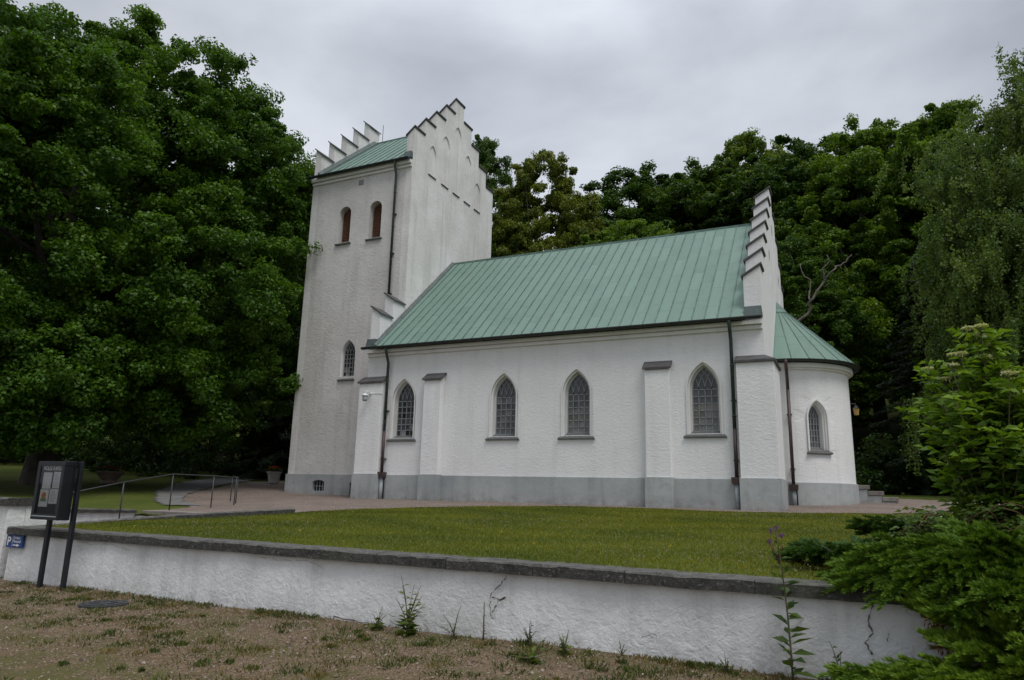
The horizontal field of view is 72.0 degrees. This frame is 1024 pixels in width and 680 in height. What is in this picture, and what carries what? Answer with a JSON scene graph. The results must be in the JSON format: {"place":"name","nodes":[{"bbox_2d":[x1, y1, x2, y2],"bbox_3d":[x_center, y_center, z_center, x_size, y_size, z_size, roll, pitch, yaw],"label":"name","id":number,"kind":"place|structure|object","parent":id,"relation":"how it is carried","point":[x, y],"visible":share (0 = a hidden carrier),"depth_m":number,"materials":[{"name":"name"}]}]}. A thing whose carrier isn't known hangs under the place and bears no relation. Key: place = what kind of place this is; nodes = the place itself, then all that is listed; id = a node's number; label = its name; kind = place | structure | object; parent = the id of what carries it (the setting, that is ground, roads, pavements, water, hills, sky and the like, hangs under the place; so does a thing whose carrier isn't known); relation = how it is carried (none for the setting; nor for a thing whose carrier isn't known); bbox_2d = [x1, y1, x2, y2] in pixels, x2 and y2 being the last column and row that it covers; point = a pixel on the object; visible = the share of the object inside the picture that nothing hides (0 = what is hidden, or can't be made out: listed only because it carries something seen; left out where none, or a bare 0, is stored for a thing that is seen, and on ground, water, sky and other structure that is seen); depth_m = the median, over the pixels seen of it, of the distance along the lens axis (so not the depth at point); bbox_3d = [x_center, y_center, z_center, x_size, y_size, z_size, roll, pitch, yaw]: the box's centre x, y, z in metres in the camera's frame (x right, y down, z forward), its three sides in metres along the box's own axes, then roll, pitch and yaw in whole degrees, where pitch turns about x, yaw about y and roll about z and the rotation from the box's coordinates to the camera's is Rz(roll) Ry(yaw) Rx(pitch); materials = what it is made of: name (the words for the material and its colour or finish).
{"place":"outdoors","nodes":[
{"label":"outdoors","id":0,"kind":"place"},
{"bbox_2d":[153,477,252,504],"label":"asphalt path","id":1,"kind":"structure","parent":0,"point":[180,491],"depth_m":24.47,"materials":[{"name":"grey asphalt"}]},
{"bbox_2d":[0,579,815,679],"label":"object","id":2,"kind":"structure","parent":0,"point":[31,666],"depth_m":6.91,"materials":[{"name":"brown soil"}]},
{"bbox_2d":[30,461,84,589],"bbox_3d":[-7.063,2.928,10.782,0.741,2.114,0.263,-4,-14,25],"label":"notice case","id":3,"kind":"object","parent":2,"relation":"on","point":[53,491],"visible":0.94,"depth_m":10.82,"materials":[{"name":"black metal"}]},
{"bbox_2d":[78,600,128,608],"bbox_3d":[-5.470,3.534,9.434,0.600,0.046,0.600,-4,-14,25],"label":"manhole cover","id":4,"kind":"object","parent":2,"relation":"on","point":[107,603],"visible":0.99,"depth_m":9.34,"materials":[{"name":"metal"}]},
{"bbox_2d":[368,609,386,628],"bbox_3d":[-1.564,3.229,8.160,0.210,0.243,0.201,-4,-14,25],"label":"weed clump","id":5,"kind":"object","parent":2,"relation":"on","point":[377,623],"visible":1,"depth_m":8.14,"materials":[{"name":"green plant"}]},
{"bbox_2d":[394,576,424,636],"bbox_3d":[-1.143,2.991,7.954,0.369,0.662,0.315,-4,-14,25],"label":"tall weed","id":6,"kind":"object","parent":2,"relation":"on","point":[410,625],"visible":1,"depth_m":7.92,"materials":[{"name":"green plant"}]},
{"bbox_2d":[0,579,820,679],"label":"gravel stones","id":7,"kind":"object","parent":2,"relation":"on","point":[277,634],"visible":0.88,"depth_m":7.26,"materials":[{"name":"gravel"}]},
{"bbox_2d":[0,577,830,679],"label":"gravel weeds","id":8,"kind":"object","parent":2,"relation":"on","point":[622,661],"visible":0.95,"depth_m":7.23,"materials":[{"name":"green plant"}]},
{"bbox_2d":[440,606,460,637],"bbox_3d":[-0.672,3.123,7.812,0.210,0.343,0.174,-4,-14,25],"label":"weed clump","id":9,"kind":"object","parent":2,"relation":"on","point":[453,632],"visible":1,"depth_m":7.77,"materials":[{"name":"green plant"}]},
{"bbox_2d":[482,602,486,639],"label":"weed clump","id":10,"kind":"object","parent":2,"relation":"on","point":[483,623],"visible":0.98,"depth_m":7.65,"materials":[{"name":"green plant"}]},
{"bbox_2d":[523,620,535,645],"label":"weed clump","id":11,"kind":"object","parent":2,"relation":"on","point":[528,639],"visible":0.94,"depth_m":7.38,"materials":[{"name":"green plant"}]},
{"bbox_2d":[503,638,556,663],"bbox_3d":[0.149,3.017,6.826,0.585,0.219,0.440,-4,-14,25],"label":"weed clump","id":12,"kind":"object","parent":2,"relation":"on","point":[530,658],"visible":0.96,"depth_m":6.78,"materials":[{"name":"green plant"}]},
{"bbox_2d":[556,630,574,655],"bbox_3d":[0.522,3.037,7.080,0.198,0.242,0.210,-4,-14,25],"label":"weed clump","id":13,"kind":"object","parent":2,"relation":"on","point":[563,647],"visible":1,"depth_m":7.07,"materials":[{"name":"green plant"}]},
{"bbox_2d":[617,641,626,657],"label":"weed clump","id":14,"kind":"object","parent":2,"relation":"on","point":[621,653],"visible":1,"depth_m":6.95,"materials":[{"name":"green plant"}]},
{"bbox_2d":[717,652,732,672],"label":"weed clump","id":15,"kind":"object","parent":2,"relation":"on","point":[725,666],"visible":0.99,"depth_m":6.54,"materials":[{"name":"green plant"}]},
{"bbox_2d":[767,524,818,679],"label":"thistle","id":16,"kind":"object","parent":2,"relation":"on","point":[791,660],"visible":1,"depth_m":6.35,"materials":[{"name":"green plant"}]},
{"bbox_2d":[826,641,849,670],"bbox_3d":[2.842,2.830,6.145,0.224,0.362,0.274,1,-12,2],"label":"weed clump","id":17,"kind":"object","parent":2,"relation":"on","point":[839,659],"visible":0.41,"depth_m":6.16,"materials":[{"name":"green plant"}]},
{"bbox_2d":[0,577,835,679],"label":"dry grass","id":18,"kind":"structure","parent":0,"point":[151,629],"depth_m":7.22,"materials":[{"name":"brown plant"}]},
{"bbox_2d":[0,390,965,583],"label":"grass terrain","id":19,"kind":"structure","parent":0,"point":[138,495],"depth_m":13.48,"materials":[{"name":"green plant"}]},
{"bbox_2d":[1,166,135,461],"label":"broadleaf tree","id":20,"kind":"object","parent":19,"relation":"on","point":[19,270],"depth_m":37.68,"materials":[{"name":"green plant"}]},
{"bbox_2d":[88,465,129,483],"bbox_3d":[-14.705,4.910,25.754,1.276,0.676,1.196,5,-13,-17],"label":"planter bowl","id":21,"kind":"object","parent":19,"relation":"on","point":[111,475],"visible":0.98,"depth_m":25.48,"materials":[{"name":"stone"}]},
{"bbox_2d":[73,474,238,518],"bbox_3d":[-7.689,3.821,16.356,0.903,1.513,7.768,1,-12,1],"label":"handrail","id":22,"kind":"object","parent":19,"relation":"on","point":[236,483],"visible":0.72,"depth_m":16.18,"materials":[{"name":"grey metal"}]},
{"bbox_2d":[0,0,322,484],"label":"oak tree","id":23,"kind":"object","parent":19,"relation":"on","point":[76,344],"visible":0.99,"depth_m":23.07,"materials":[{"name":"green plant"}]},
{"bbox_2d":[33,508,294,525],"bbox_3d":[-6.615,3.715,13.854,0.518,0.796,4.867,-10,-17,43],"label":"lawn edging","id":24,"kind":"object","parent":19,"relation":"on","point":[238,513],"visible":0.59,"depth_m":14.21,"materials":[{"name":"stone"}]},
{"bbox_2d":[133,510,206,516],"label":"sunken steps","id":25,"kind":"structure","parent":19,"relation":"on","point":[164,512],"depth_m":15.21,"materials":[{"name":"concrete"}]},
{"bbox_2d":[107,162,310,472],"bbox_3d":[-14.913,-1.180,40.483,13.023,18.534,13.016,1,-12,4],"label":"broadleaf tree","id":26,"kind":"object","parent":19,"relation":"on","point":[206,306],"visible":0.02,"depth_m":37.41,"materials":[{"name":"green plant"}]},
{"bbox_2d":[167,227,252,448],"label":"broadleaf tree","id":27,"kind":"object","parent":19,"relation":"on","point":[177,400],"depth_m":51.56,"materials":[{"name":"green plant"}]},
{"bbox_2d":[213,318,300,479],"bbox_3d":[-11.096,2.293,35.438,6.521,10.627,6.545,6,-13,-22],"label":"tree","id":28,"kind":"object","parent":19,"relation":"on","point":[281,455],"visible":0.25,"depth_m":34.14,"materials":[{"name":"green plant"}]},
{"bbox_2d":[234,269,305,426],"bbox_3d":[-11.388,1.589,41.359,10.816,13.500,9.785,7,-14,-25],"label":"broadleaf tree","id":29,"kind":"object","parent":19,"relation":"on","point":[261,407],"depth_m":38.09,"materials":[{"name":"green plant"}]},
{"bbox_2d":[0,412,961,495],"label":"undergrowth","id":30,"kind":"object","parent":19,"relation":"on","point":[125,451],"visible":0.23,"depth_m":32.84,"materials":[{"name":"green plant"}]},
{"bbox_2d":[54,504,910,567],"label":"yellow flowers","id":31,"kind":"object","parent":19,"relation":"on","point":[532,542],"visible":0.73,"depth_m":11.03,"materials":[{"name":"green plant"}]},
{"bbox_2d":[102,505,866,576],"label":"clover flowers","id":32,"kind":"object","parent":19,"relation":"on","point":[558,527],"visible":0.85,"depth_m":11.73,"materials":[{"name":"white plant"}]},
{"bbox_2d":[472,134,530,257],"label":"broadleaf tree","id":33,"kind":"object","parent":19,"relation":"on","point":[489,163],"visible":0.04,"depth_m":51.05,"materials":[{"name":"green plant"}]},
{"bbox_2d":[167,376,895,427],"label":"wood","id":34,"kind":"object","parent":19,"relation":"on","point":[870,418],"depth_m":49.58,"materials":[{"name":"green plant"}]},
{"bbox_2d":[140,481,956,514],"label":"gravel forecourt","id":35,"kind":"structure","parent":19,"relation":"on","point":[259,496],"depth_m":19.24,"materials":[{"name":"beige gravel"}]},
{"bbox_2d":[261,465,282,483],"bbox_3d":[-10.163,5.698,29.859,0.935,0.756,0.960,9,-14,-31],"label":"flower pot","id":36,"kind":"object","parent":35,"relation":"on","point":[274,473],"visible":1,"depth_m":29.72,"materials":[{"name":"concrete"}]},
{"bbox_2d":[858,485,898,502],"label":"stone steps","id":37,"kind":"structure","parent":35,"relation":"on","point":[866,495],"depth_m":20.55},
{"bbox_2d":[491,148,607,256],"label":"lime tree","id":38,"kind":"object","parent":19,"relation":"on","point":[527,206],"visible":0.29,"depth_m":42.98,"materials":[{"name":"green plant"}]},
{"bbox_2d":[284,98,859,510],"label":"chapel","id":39,"kind":"structure","parent":19,"relation":"on","point":[703,368],"depth_m":21.19,"materials":[{"name":"white paint"}]},
{"bbox_2d":[314,480,323,490],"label":"cellar window","id":40,"kind":"structure","parent":39,"relation":"in","point":[319,484],"depth_m":24.76,"materials":[{"name":"metal"}]},
{"bbox_2d":[334,209,350,245],"bbox_3d":[-6.293,-4.303,26.728,0.720,1.520,0.340,-4,-14,25],"label":"belfry window","id":41,"kind":"structure","parent":39,"relation":"in","point":[347,218],"depth_m":26.90,"materials":[{"name":"brown wood"}]},
{"bbox_2d":[337,340,354,380],"bbox_3d":[-5.873,0.736,25.315,0.750,1.515,0.225,-4,-14,25],"label":"window","id":42,"kind":"structure","parent":39,"relation":"in","point":[347,361],"depth_m":25.41,"materials":[{"name":"grey glass"}]},
{"bbox_2d":[362,391,383,400],"bbox_3d":[-4.424,1.790,22.413,0.694,0.347,0.314,2,-12,-5],"label":"wall lamp","id":43,"kind":"object","parent":39,"relation":"attached to","point":[364,396],"visible":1,"depth_m":22.29,"materials":[{"name":"white metal"}]},
{"bbox_2d":[365,204,381,240],"bbox_3d":[-5.019,-4.402,26.132,0.720,1.520,0.340,-4,-14,25],"label":"belfry window","id":44,"kind":"structure","parent":39,"relation":"in","point":[378,210],"depth_m":26.30,"materials":[{"name":"brown wood"}]},
{"bbox_2d":[386,377,415,441],"bbox_3d":[-3.395,2.200,22.277,1.090,2.035,0.284,-4,-14,25],"label":"window","id":45,"kind":"structure","parent":39,"relation":"in","point":[403,400],"depth_m":22.37,"materials":[{"name":"grey glass"}]},
{"bbox_2d":[485,372,518,440],"bbox_3d":[-0.214,1.951,20.789,1.090,2.035,0.286,-4,-14,25],"label":"window","id":46,"kind":"structure","parent":39,"relation":"in","point":[503,398],"depth_m":20.88,"materials":[{"name":"grey glass"}]},
{"bbox_2d":[557,367,593,439],"bbox_3d":[1.845,1.790,19.825,1.090,2.035,0.284,-4,-14,25],"label":"window","id":47,"kind":"structure","parent":39,"relation":"in","point":[576,391],"depth_m":19.90,"materials":[{"name":"grey glass"}]},
{"bbox_2d":[683,360,726,437],"bbox_3d":[5.016,1.541,18.341,1.090,2.035,0.284,-4,-14,25],"label":"window","id":48,"kind":"structure","parent":39,"relation":"in","point":[704,411],"depth_m":18.41,"materials":[{"name":"grey glass"}]},
{"bbox_2d":[806,399,832,454],"bbox_3d":[8.509,2.425,19.718,0.740,1.555,0.306,3,-12,-7],"label":"window","id":49,"kind":"structure","parent":39,"relation":"in","point":[818,434],"depth_m":19.75,"materials":[{"name":"grey glass"}]},
{"bbox_2d":[850,403,858,414],"bbox_3d":[10.324,2.093,21.309,0.358,0.364,0.173,-4,-14,25],"label":"wall lantern","id":50,"kind":"object","parent":39,"relation":"attached to","point":[855,408],"depth_m":21.22,"materials":[{"name":"black metal"}]},
{"bbox_2d":[575,219,678,246],"bbox_3d":[6.473,0.690,39.000,9.614,15.375,8.698,-4,-14,25],"label":"broadleaf tree","id":51,"kind":"object","parent":19,"relation":"on","point":[632,230],"visible":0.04,"depth_m":38.81,"materials":[{"name":"green plant"}]},
{"bbox_2d":[545,159,723,241],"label":"broadleaf tree","id":52,"kind":"object","parent":19,"relation":"on","point":[611,198],"visible":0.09,"depth_m":50.16,"materials":[{"name":"green plant"}]},
{"bbox_2d":[635,156,807,325],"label":"broadleaf tree","id":53,"kind":"object","parent":19,"relation":"on","point":[706,177],"visible":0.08,"depth_m":49.00,"materials":[{"name":"green plant"}]},
{"bbox_2d":[689,127,809,306],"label":"broadleaf tree","id":54,"kind":"object","parent":19,"relation":"on","point":[740,148],"visible":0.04,"depth_m":51.45,"materials":[{"name":"green plant"}]},
{"bbox_2d":[697,133,921,334],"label":"broadleaf tree","id":55,"kind":"object","parent":19,"relation":"on","point":[778,181],"visible":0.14,"depth_m":44.72,"materials":[{"name":"green plant"}]},
{"bbox_2d":[770,534,875,567],"bbox_3d":[3.585,2.309,7.593,1.376,0.418,1.652,5,-13,-16],"label":"juniper shrub","id":56,"kind":"object","parent":19,"relation":"on","point":[814,550],"visible":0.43,"depth_m":7.56,"materials":[{"name":"green plant"}]},
{"bbox_2d":[777,233,888,420],"bbox_3d":[15.694,0.947,36.668,8.653,13.500,7.828,10,-15,-34],"label":"broadleaf tree","id":57,"kind":"object","parent":19,"relation":"on","point":[794,280],"visible":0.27,"depth_m":34.77,"materials":[{"name":"green plant"}]},
{"bbox_2d":[771,113,968,450],"bbox_3d":[19.368,-3.631,37.448,11.590,21.375,17.374,-2,-13,14],"label":"maple tree","id":58,"kind":"object","parent":19,"relation":"on","point":[840,176],"visible":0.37,"depth_m":39.19,"materials":[{"name":"green plant"}]},
{"bbox_2d":[843,513,960,541],"bbox_3d":[5.791,2.625,9.647,1.802,0.604,1.842,11,-15,-37],"label":"juniper shrub","id":59,"kind":"object","parent":19,"relation":"on","point":[864,526],"visible":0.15,"depth_m":9.77,"materials":[{"name":"green plant"}]},
{"bbox_2d":[894,373,917,386],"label":"broadleaf tree","id":60,"kind":"object","parent":19,"relation":"on","point":[904,382],"depth_m":42.88,"materials":[{"name":"green plant"}]},
{"bbox_2d":[858,256,960,495],"bbox_3d":[16.584,1.630,28.540,5.454,10.627,5.434,1,-12,2],"label":"conifer tree","id":61,"kind":"object","parent":19,"relation":"on","point":[910,371],"visible":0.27,"depth_m":28.81,"materials":[{"name":"green plant"}]},
{"bbox_2d":[814,514,1023,656],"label":"juniper shrub","id":62,"kind":"object","parent":19,"relation":"on","point":[937,564],"visible":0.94,"depth_m":5.99,"materials":[{"name":"green plant"}]},
{"bbox_2d":[833,94,1023,404],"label":"broadleaf tree","id":63,"kind":"object","parent":19,"relation":"on","point":[937,121],"visible":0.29,"depth_m":36.80,"materials":[{"name":"green plant"}]},
{"bbox_2d":[871,42,1023,475],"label":"birch tree","id":64,"kind":"object","parent":19,"relation":"on","point":[981,252],"visible":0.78,"depth_m":25.62,"materials":[{"name":"green plant"}]},
{"bbox_2d":[874,500,1023,543],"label":"shrub","id":65,"kind":"object","parent":19,"relation":"on","point":[914,524],"visible":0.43,"depth_m":7.81,"materials":[{"name":"green plant"}]},
{"bbox_2d":[894,322,1023,538],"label":"elder shrub","id":66,"kind":"object","parent":19,"relation":"on","point":[987,444],"visible":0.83,"depth_m":8.26,"materials":[{"name":"green plant"}]},
{"bbox_2d":[958,503,1023,538],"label":"bramble bush","id":67,"kind":"object","parent":19,"relation":"on","point":[1004,524],"visible":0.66,"depth_m":7.45,"materials":[{"name":"green plant"}]},
{"bbox_2d":[2,0,1023,250],"label":"sky","id":68,"kind":"structure","parent":0,"point":[605,85],"materials":[{"name":"grey"}]},
{"label":"far ground","id":69,"kind":"structure","parent":0,"visible":0},
{"bbox_2d":[0,497,46,579],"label":"garden wall","id":70,"kind":"structure","parent":69,"relation":"on","point":[15,511],"depth_m":11.86,"materials":[{"name":"paint"}]},
{"bbox_2d":[52,508,136,523],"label":"side wall","id":71,"kind":"structure","parent":69,"relation":"on","point":[89,514],"depth_m":13.87,"materials":[{"name":"stone"}]},
{"bbox_2d":[4,526,1009,679],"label":"retaining wall","id":72,"kind":"structure","parent":69,"relation":"on","point":[693,616],"depth_m":7.70,"materials":[{"name":"paint"}]},
{"bbox_2d":[6,534,24,547],"bbox_3d":[-8.127,3.292,11.522,0.430,0.200,0.034,-4,-14,25],"label":"parking sign","id":73,"kind":"object","parent":72,"relation":"attached to","point":[14,541],"visible":1,"depth_m":11.49,"materials":[{"name":"blue metal"}]},
{"bbox_2d":[814,571,1023,679],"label":"juniper shrub","id":74,"kind":"object","parent":69,"relation":"on","point":[996,640],"visible":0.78,"depth_m":5.50,"materials":[{"name":"green plant"}]}
]}

